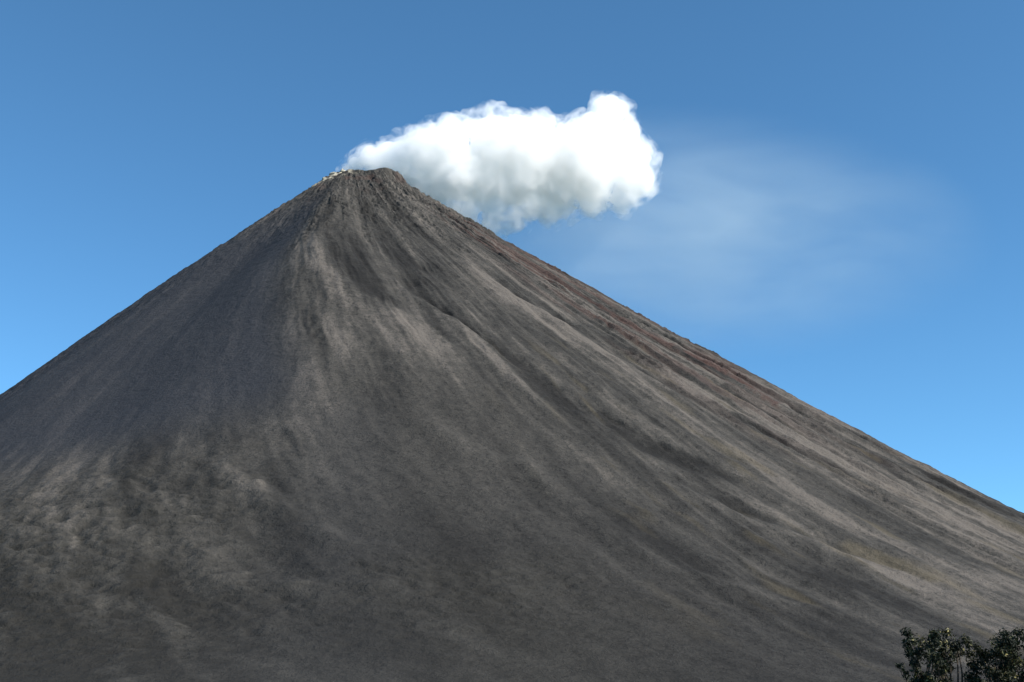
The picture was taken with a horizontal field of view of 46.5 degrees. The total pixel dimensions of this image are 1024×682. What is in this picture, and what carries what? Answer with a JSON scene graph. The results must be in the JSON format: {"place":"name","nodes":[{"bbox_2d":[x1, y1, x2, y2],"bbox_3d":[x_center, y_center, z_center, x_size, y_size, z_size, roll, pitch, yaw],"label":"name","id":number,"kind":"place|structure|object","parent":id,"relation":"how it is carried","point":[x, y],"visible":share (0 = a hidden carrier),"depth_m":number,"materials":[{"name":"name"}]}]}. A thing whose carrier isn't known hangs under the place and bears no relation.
{"place":"outdoors","nodes":[
{"label":"outdoors","id":0,"kind":"place"},
{"bbox_2d":[0,167,1023,681],"bbox_3d":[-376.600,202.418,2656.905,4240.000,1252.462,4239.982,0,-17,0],"label":"mountain","id":1,"kind":"structure","parent":0,"point":[374,425],"depth_m":1369.28,"materials":[{"name":"grey stone"}]},
{"bbox_2d":[0,0,1023,512],"label":"sky","id":2,"kind":"structure","parent":0,"point":[823,198],"materials":[{"name":"blue"}]},
{"bbox_3d":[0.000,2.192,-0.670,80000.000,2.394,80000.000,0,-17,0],"label":"ground","id":3,"kind":"structure","parent":0,"visible":0},
{"bbox_2d":[894,662,910,681],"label":"broadleaf tree","id":4,"kind":"object","parent":3,"relation":"on","point":[905,673],"visible":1,"depth_m":37.63,"materials":[{"name":"green plant"}]},
{"bbox_2d":[899,627,949,681],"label":"broadleaf tree","id":5,"kind":"object","parent":3,"relation":"on","point":[933,657],"visible":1,"depth_m":38.48,"materials":[{"name":"green plant"}]},
{"bbox_2d":[914,626,989,681],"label":"broadleaf tree","id":6,"kind":"object","parent":3,"relation":"on","point":[957,649],"visible":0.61,"depth_m":40.54,"materials":[{"name":"green plant"}]},
{"bbox_2d":[964,640,1023,681],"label":"broadleaf tree","id":7,"kind":"object","parent":3,"relation":"on","point":[999,652],"visible":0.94,"depth_m":38.73,"materials":[{"name":"green plant"}]},
{"bbox_2d":[986,627,1023,681],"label":"broadleaf tree","id":8,"kind":"object","parent":3,"relation":"on","point":[1011,648],"visible":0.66,"depth_m":39.12,"materials":[{"name":"green plant"}]}
]}

